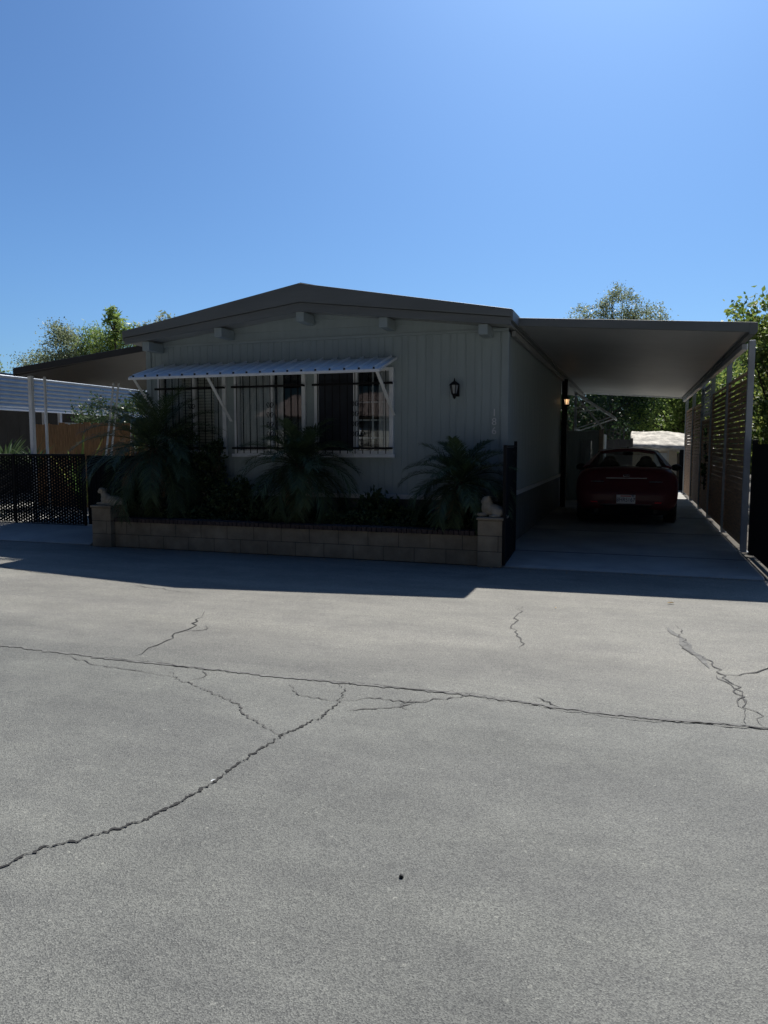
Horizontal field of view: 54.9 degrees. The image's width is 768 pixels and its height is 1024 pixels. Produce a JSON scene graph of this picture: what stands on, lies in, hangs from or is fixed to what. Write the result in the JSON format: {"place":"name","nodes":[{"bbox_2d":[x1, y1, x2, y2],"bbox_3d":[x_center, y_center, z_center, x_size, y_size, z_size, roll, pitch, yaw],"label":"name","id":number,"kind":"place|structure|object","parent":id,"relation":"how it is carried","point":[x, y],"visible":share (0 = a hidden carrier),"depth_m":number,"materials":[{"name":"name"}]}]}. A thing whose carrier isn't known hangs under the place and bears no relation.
{"place":"outdoors","nodes":[
{"label":"outdoors","id":0,"kind":"place"},
{"bbox_2d":[0,493,92,545],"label":"driveway","id":1,"kind":"structure","parent":0,"point":[56,533],"depth_m":11.62,"materials":[{"name":"concrete"}]},
{"bbox_2d":[0,433,37,468],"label":"spiky plant","id":2,"kind":"object","parent":1,"relation":"on","point":[8,450],"visible":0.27,"depth_m":14.72,"materials":[{"name":"green plant"}]},
{"bbox_2d":[10,441,60,467],"bbox_3d":[-6.782,-1.137,14.511,1.239,0.645,1.257,-5,7,-42],"label":"spiky plant","id":3,"kind":"object","parent":1,"relation":"on","point":[29,451],"visible":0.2,"depth_m":14.38,"materials":[{"name":"green plant"}]},
{"bbox_2d":[0,454,87,525],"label":"privacy gate","id":4,"kind":"structure","parent":1,"relation":"on","point":[15,513],"depth_m":12.34,"materials":[{"name":"black metal"}]},
{"bbox_2d":[13,346,146,519],"bbox_3d":[-4.416,-1.308,13.656,2.650,2.980,3.420,2,5,19],"label":"patio cover","id":5,"kind":"object","parent":1,"relation":"on","point":[115,367],"visible":0.5,"depth_m":12.56,"materials":[{"name":"metal"}]},
{"bbox_2d":[54,436,110,507],"bbox_3d":[-5.773,-0.795,14.204,1.072,1.519,1.142,2,5,19],"label":"bright plant","id":6,"kind":"object","parent":1,"relation":"on","point":[82,451],"visible":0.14,"depth_m":14.16,"materials":[{"name":"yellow plant"}]},
{"bbox_2d":[36,422,130,506],"bbox_3d":[-6.281,-0.930,15.421,2.434,1.869,0.064,2,5,19],"label":"wood fence","id":7,"kind":"object","parent":1,"relation":"on","point":[63,438],"visible":0.21,"depth_m":15.42,"materials":[{"name":"brown wood"}]},
{"bbox_2d":[105,383,119,455],"bbox_3d":[-5.213,-1.206,14.025,0.138,2.474,0.441,4,7,39],"label":"ladder","id":8,"kind":"object","parent":1,"relation":"on","point":[113,391],"visible":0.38,"depth_m":14.03,"materials":[{"name":"silver metal"}]},
{"bbox_2d":[0,541,767,1023],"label":"road","id":9,"kind":"structure","parent":0,"point":[542,791],"depth_m":3.10,"materials":[{"name":"grey asphalt"}]},
{"bbox_2d":[90,504,508,567],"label":"planter wall","id":10,"kind":"structure","parent":9,"relation":"on","point":[482,547],"depth_m":9.61,"materials":[{"name":"concrete"}]},
{"bbox_2d":[96,487,123,504],"bbox_3d":[-3.934,-0.225,10.627,0.425,0.250,0.194,2,5,19],"label":"lion statue","id":11,"kind":"object","parent":10,"relation":"on","point":[105,497],"visible":0.83,"depth_m":10.61,"materials":[{"name":"stone"}]},
{"bbox_2d":[475,496,506,517],"bbox_3d":[1.284,-0.069,8.876,0.370,0.252,0.213,2,5,19],"label":"lion statue","id":12,"kind":"object","parent":10,"relation":"on","point":[489,508],"visible":0.87,"depth_m":8.83,"materials":[{"name":"stone"}]},
{"bbox_2d":[502,441,516,565],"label":"side gate","id":13,"kind":"structure","parent":10,"relation":"attached to","point":[508,530],"depth_m":9.11,"materials":[{"name":"black metal"}]},
{"bbox_2d":[85,504,746,582],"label":"leaf litter","id":14,"kind":"object","parent":9,"relation":"on","point":[433,564],"visible":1,"depth_m":8.95,"materials":[{"name":"brown plant"}]},
{"bbox_2d":[0,0,767,428],"label":"sky","id":15,"kind":"structure","parent":0,"point":[530,158],"materials":[{"name":"blue"}]},
{"bbox_2d":[115,459,767,580],"bbox_3d":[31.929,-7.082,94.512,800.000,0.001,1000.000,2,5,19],"label":"ground","id":16,"kind":"structure","parent":0,"point":[759,566],"depth_m":10.51,"materials":[{"name":"grey concrete"}]},
{"bbox_2d":[0,354,16,373],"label":"tree","id":17,"kind":"object","parent":16,"relation":"on","point":[3,371],"visible":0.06,"depth_m":30.50,"materials":[{"name":"green plant"}]},
{"bbox_2d":[3,316,99,370],"bbox_3d":[-12.471,-4.423,29.245,5.159,6.630,2.891,2,5,19],"label":"tree","id":18,"kind":"object","parent":16,"relation":"on","point":[58,333],"visible":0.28,"depth_m":28.79,"materials":[{"name":"green plant"}]},
{"bbox_2d":[0,372,147,424],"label":"neighbour patio cover","id":19,"kind":"object","parent":16,"relation":"on","point":[14,393],"visible":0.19,"depth_m":17.46,"materials":[{"name":"metal"}]},
{"bbox_2d":[0,410,148,494],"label":"neighbour home","id":20,"kind":"object","parent":16,"relation":"on","point":[14,426],"visible":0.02,"depth_m":19.80,"materials":[{"name":"paint"}]},
{"bbox_2d":[66,316,136,356],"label":"tree","id":21,"kind":"object","parent":16,"relation":"on","point":[99,338],"visible":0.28,"depth_m":28.01,"materials":[{"name":"green plant"}]},
{"bbox_2d":[64,389,146,455],"bbox_3d":[-5.643,-1.416,16.858,3.148,2.877,1.723,-1,5,-8],"label":"tree","id":22,"kind":"object","parent":16,"relation":"on","point":[128,405],"visible":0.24,"depth_m":16.56,"materials":[{"name":"green plant"}]},
{"bbox_2d":[100,303,136,349],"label":"sapling","id":23,"kind":"object","parent":16,"relation":"on","point":[116,325],"visible":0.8,"depth_m":27.38,"materials":[{"name":"green plant"}]},
{"bbox_2d":[133,310,174,326],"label":"sapling","id":24,"kind":"object","parent":16,"relation":"on","point":[159,317],"visible":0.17,"depth_m":28.61,"materials":[{"name":"green plant"}]},
{"bbox_2d":[122,282,585,539],"bbox_3d":[1.215,-1.951,17.266,5.834,3.668,14.900,2,5,19],"label":"mobile home","id":25,"kind":"object","parent":16,"relation":"on","point":[484,358],"visible":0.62,"depth_m":10.46,"materials":[{"name":"paint"}]},
{"bbox_2d":[154,374,227,456],"bbox_3d":[-2.923,-1.471,11.266,1.250,1.245,0.207,2,5,19],"label":"window","id":26,"kind":"structure","parent":25,"relation":"in","point":[208,400],"depth_m":11.26,"materials":[{"name":"grey glass"}]},
{"bbox_2d":[128,355,396,420],"bbox_3d":[-1.764,-1.745,10.464,3.851,0.892,0.756,2,5,19],"label":"awning","id":27,"kind":"object","parent":25,"relation":"attached to","point":[376,364],"depth_m":10.30,"materials":[{"name":"white paint"}]},
{"bbox_2d":[231,371,306,456],"bbox_3d":[-1.677,-1.433,10.848,1.220,1.245,0.207,2,5,19],"label":"window","id":28,"kind":"structure","parent":25,"relation":"in","point":[255,409],"depth_m":10.95,"materials":[{"name":"white paint"}]},
{"bbox_2d":[312,367,394,457],"bbox_3d":[-0.431,-1.395,10.430,1.250,1.245,0.206,2,5,19],"label":"window","id":29,"kind":"structure","parent":25,"relation":"in","point":[336,395],"depth_m":10.43,"materials":[{"name":"black glass"}]},
{"bbox_2d":[449,378,459,398],"bbox_3d":[0.946,-1.648,9.871,0.144,0.280,0.185,2,5,19],"label":"wall lantern","id":30,"kind":"object","parent":25,"relation":"attached to","point":[454,386],"depth_m":9.82,"materials":[{"name":"black metal"}]},
{"bbox_2d":[492,409,495,433],"bbox_3d":[1.464,-1.201,9.820,0.059,0.333,0.008,2,5,19],"label":"house number","id":31,"kind":"object","parent":25,"relation":"attached to","point":[494,424],"visible":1,"depth_m":9.82,"materials":[{"name":"black metal"}]},
{"bbox_2d":[564,397,569,407],"bbox_3d":[4.097,-2.474,16.544,0.144,0.280,0.185,2,5,19],"label":"wall lantern","id":32,"kind":"object","parent":25,"relation":"attached to","point":[566,400],"depth_m":16.49,"materials":[{"name":"glass"}]},
{"bbox_2d":[574,391,616,430],"bbox_3d":[5.832,-2.724,20.296,1.052,1.060,2.000,2,5,19],"label":"porch awning","id":33,"kind":"object","parent":25,"relation":"attached to","point":[589,412],"visible":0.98,"depth_m":19.50,"materials":[{"name":"white paint"}]},
{"bbox_2d":[560,394,659,441],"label":"tree","id":34,"kind":"object","parent":16,"relation":"on","point":[627,400],"visible":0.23,"depth_m":27.81,"materials":[{"name":"green plant"}]},
{"bbox_2d":[567,280,678,439],"bbox_3d":[9.291,-5.319,30.198,5.094,8.242,3.020,2,5,19],"label":"tree","id":35,"kind":"object","parent":16,"relation":"on","point":[640,312],"visible":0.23,"depth_m":29.70,"materials":[{"name":"green plant"}]},
{"bbox_2d":[560,384,735,470],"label":"trees","id":36,"kind":"object","parent":16,"relation":"on","point":[631,416],"visible":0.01,"depth_m":43.77,"materials":[{"name":"green plant"}]},
{"bbox_2d":[621,366,741,484],"bbox_3d":[11.590,-3.448,27.608,5.746,4.982,3.690,2,5,19],"label":"tree","id":37,"kind":"object","parent":16,"relation":"on","point":[677,406],"visible":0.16,"depth_m":27.32,"materials":[{"name":"green plant"}]},
{"bbox_2d":[696,340,766,480],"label":"tree","id":38,"kind":"object","parent":16,"relation":"on","point":[723,374],"visible":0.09,"depth_m":16.85,"materials":[{"name":"green plant"}]},
{"bbox_2d":[721,285,767,444],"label":"tree","id":39,"kind":"object","parent":16,"relation":"on","point":[761,369],"visible":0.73,"depth_m":12.31,"materials":[{"name":"green plant"}]},
{"bbox_2d":[748,440,767,567],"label":"iron fence","id":40,"kind":"object","parent":16,"relation":"on","point":[758,533],"visible":1,"depth_m":9.04,"materials":[{"name":"black metal"}]},
{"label":"planting bed","id":41,"kind":"structure","parent":16,"relation":"on","visible":0},
{"bbox_2d":[113,470,168,515],"bbox_3d":[-3.611,-0.258,10.968,0.877,0.747,0.791,2,5,19],"label":"shrub","id":42,"kind":"object","parent":41,"relation":"on","point":[135,496],"visible":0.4,"depth_m":10.83,"materials":[{"name":"green plant"}]},
{"bbox_2d":[68,384,223,527],"bbox_3d":[-3.406,-0.699,10.852,2.378,2.299,2.329,-1,5,-10],"label":"palm","id":43,"kind":"object","parent":41,"relation":"on","point":[155,461],"visible":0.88,"depth_m":10.56,"materials":[{"name":"green plant"}]},
{"bbox_2d":[160,425,228,513],"bbox_3d":[-2.923,-0.584,11.040,1.231,1.428,0.603,2,5,19],"label":"climbing shrub","id":44,"kind":"object","parent":41,"relation":"on","point":[201,460],"visible":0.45,"depth_m":10.93,"materials":[{"name":"green plant"}]},
{"bbox_2d":[204,436,230,502],"bbox_3d":[-2.471,-0.513,10.973,0.437,1.245,0.315,2,5,19],"label":"climbing shrub","id":45,"kind":"object","parent":41,"relation":"on","point":[215,443],"visible":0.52,"depth_m":10.93,"materials":[{"name":"green plant"}]},
{"bbox_2d":[202,471,262,519],"bbox_3d":[-2.158,-0.217,10.593,1.039,0.743,0.730,2,5,19],"label":"shrub","id":46,"kind":"object","parent":41,"relation":"on","point":[230,496],"visible":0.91,"depth_m":10.52,"materials":[{"name":"green plant"}]},
{"bbox_2d":[234,417,362,523],"bbox_3d":[-1.123,-0.448,10.182,1.846,1.708,1.759,2,5,19],"label":"palm","id":47,"kind":"object","parent":41,"relation":"on","point":[300,449],"visible":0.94,"depth_m":9.81,"materials":[{"name":"green plant"}]},
{"bbox_2d":[350,484,403,524],"bbox_3d":[-0.075,-0.063,9.976,0.761,0.630,0.554,2,5,19],"label":"shrub","id":48,"kind":"object","parent":41,"relation":"on","point":[390,506],"visible":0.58,"depth_m":9.91,"materials":[{"name":"green plant"}]},
{"bbox_2d":[398,435,520,535],"bbox_3d":[0.944,-0.241,9.416,1.587,1.462,1.574,-1,5,-8],"label":"palm","id":49,"kind":"object","parent":41,"relation":"on","point":[458,465],"visible":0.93,"depth_m":9.17,"materials":[{"name":"green plant"}]},
{"bbox_2d":[502,490,764,580],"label":"driveway","id":50,"kind":"structure","parent":0,"point":[628,543],"depth_m":10.38,"materials":[{"name":"concrete"}]},
{"bbox_2d":[559,379,606,506],"bbox_3d":[4.613,-1.781,19.310,2.160,2.900,5.100,2,5,19],"label":"porch","id":51,"kind":"object","parent":50,"relation":"on","point":[579,447],"visible":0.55,"depth_m":19.03,"materials":[{"name":"black metal"}]},
{"bbox_2d":[578,438,593,475],"bbox_3d":[5.205,-1.263,19.077,0.380,1.270,0.050,2,5,19],"label":"window","id":52,"kind":"structure","parent":51,"relation":"in","point":[585,446],"depth_m":19.05,"materials":[{"name":"glass"}]},
{"bbox_2d":[602,427,624,465],"bbox_3d":[7.670,-1.828,24.815,0.730,2.060,0.050,2,5,19],"label":"trellis","id":53,"kind":"object","parent":50,"relation":"on","point":[613,429],"visible":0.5,"depth_m":24.70,"materials":[{"name":"white wood"}]},
{"bbox_2d":[606,438,632,465],"bbox_3d":[6.110,-1.505,23.465,3.370,1.660,0.090,2,5,19],"label":"back fence","id":54,"kind":"object","parent":50,"relation":"on","point":[620,457],"visible":0.11,"depth_m":22.98,"materials":[{"name":"grey wood"}]},
{"bbox_2d":[576,446,681,521],"bbox_3d":[4.984,-0.647,15.141,2.130,1.394,4.664,2,5,19],"label":"parked car","id":55,"kind":"object","parent":50,"relation":"on","point":[645,485],"visible":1,"depth_m":13.12,"materials":[{"name":"paint"}]},
{"bbox_2d":[512,318,757,552],"bbox_3d":[5.244,-1.540,15.654,3.055,3.082,13.320,2,5,19],"label":"carport","id":56,"kind":"object","parent":50,"relation":"on","point":[685,361],"visible":0.96,"depth_m":11.46,"materials":[{"name":"paint"}]},
{"bbox_2d":[684,408,691,495],"bbox_3d":[8.292,-1.630,20.082,0.050,2.320,2.630,2,5,19],"label":"louvre screen","id":57,"kind":"object","parent":56,"relation":"attached to","point":[687,469],"visible":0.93,"depth_m":20.36,"materials":[{"name":"brown wood"}]},
{"bbox_2d":[690,403,700,503],"bbox_3d":[7.438,-1.391,17.558,0.050,2.300,2.540,2,5,19],"label":"louvre screen","id":58,"kind":"object","parent":56,"relation":"attached to","point":[694,478],"visible":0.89,"depth_m":17.79,"materials":[{"name":"brown wood"}]},
{"bbox_2d":[699,418,709,511],"bbox_3d":[6.681,-0.979,15.340,0.050,1.880,2.020,2,5,19],"label":"louvre screen","id":59,"kind":"object","parent":56,"relation":"attached to","point":[702,498],"visible":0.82,"depth_m":15.59,"materials":[{"name":"brown wood"}]},
{"bbox_2d":[700,426,707,489],"bbox_3d":[6.644,-1.113,15.209,0.221,1.320,0.820,2,5,19],"label":"vine","id":60,"kind":"object","parent":59,"relation":"attached to","point":[703,471],"visible":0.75,"depth_m":15.24,"materials":[{"name":"green plant"}]},
{"bbox_2d":[702,383,710,417],"bbox_3d":[6.681,-2.294,15.221,0.050,0.620,2.020,2,5,19],"label":"louvre screen","id":61,"kind":"object","parent":56,"relation":"attached to","point":[705,389],"visible":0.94,"depth_m":15.44,"materials":[{"name":"metal"}]},
{"bbox_2d":[708,386,725,525],"bbox_3d":[5.940,-1.000,13.131,0.050,2.320,2.440,2,5,19],"label":"louvre screen","id":62,"kind":"object","parent":56,"relation":"attached to","point":[715,495],"visible":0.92,"depth_m":13.25,"materials":[{"name":"brown wood"}]},
{"bbox_2d":[722,372,746,544],"bbox_3d":[5.160,-0.795,10.823,0.050,2.330,2.270,2,5,19],"label":"louvre screen","id":63,"kind":"object","parent":56,"relation":"attached to","point":[732,504],"visible":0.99,"depth_m":10.89,"materials":[{"name":"brown wood"}]},
{"bbox_2d":[524,514,753,560],"bbox_3d":[4.475,0.202,13.418,3.160,0.003,8.262,2,5,19],"label":"driveway joint","id":64,"kind":"object","parent":50,"relation":"on","point":[637,532],"visible":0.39,"depth_m":9.93,"materials":[{"name":"grey concrete"}]},
{"bbox_2d":[561,373,741,462],"bbox_3d":[12.612,-4.563,33.902,13.102,6.068,4.754,1,5,8],"label":"tree","id":65,"kind":"object","parent":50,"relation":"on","point":[584,416],"visible":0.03,"depth_m":33.69,"materials":[{"name":"green plant"}]},
{"bbox_2d":[678,450,704,489],"bbox_3d":[9.661,-1.299,23.029,0.870,1.270,0.060,2,5,19],"label":"side fence","id":66,"kind":"object","parent":50,"relation":"on","point":[681,461],"visible":0.14,"depth_m":23.12,"materials":[{"name":"black metal"}]},
{"bbox_2d":[632,451,676,473],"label":"shed","id":67,"kind":"structure","parent":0,"point":[670,457],"depth_m":23.56,"materials":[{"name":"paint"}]},
{"bbox_2d":[630,431,689,451],"bbox_3d":[9.224,-2.259,24.753,1.880,0.913,3.001,2,5,19],"label":"tarp","id":68,"kind":"object","parent":67,"relation":"on","point":[660,441],"visible":0.89,"depth_m":23.75,"materials":[{"name":"white fabric"}]},
{"bbox_2d":[654,453,666,467],"bbox_3d":[8.809,-1.310,23.586,0.380,1.150,0.030,2,5,19],"label":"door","id":69,"kind":"structure","parent":67,"relation":"in","point":[664,455],"depth_m":23.57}
]}

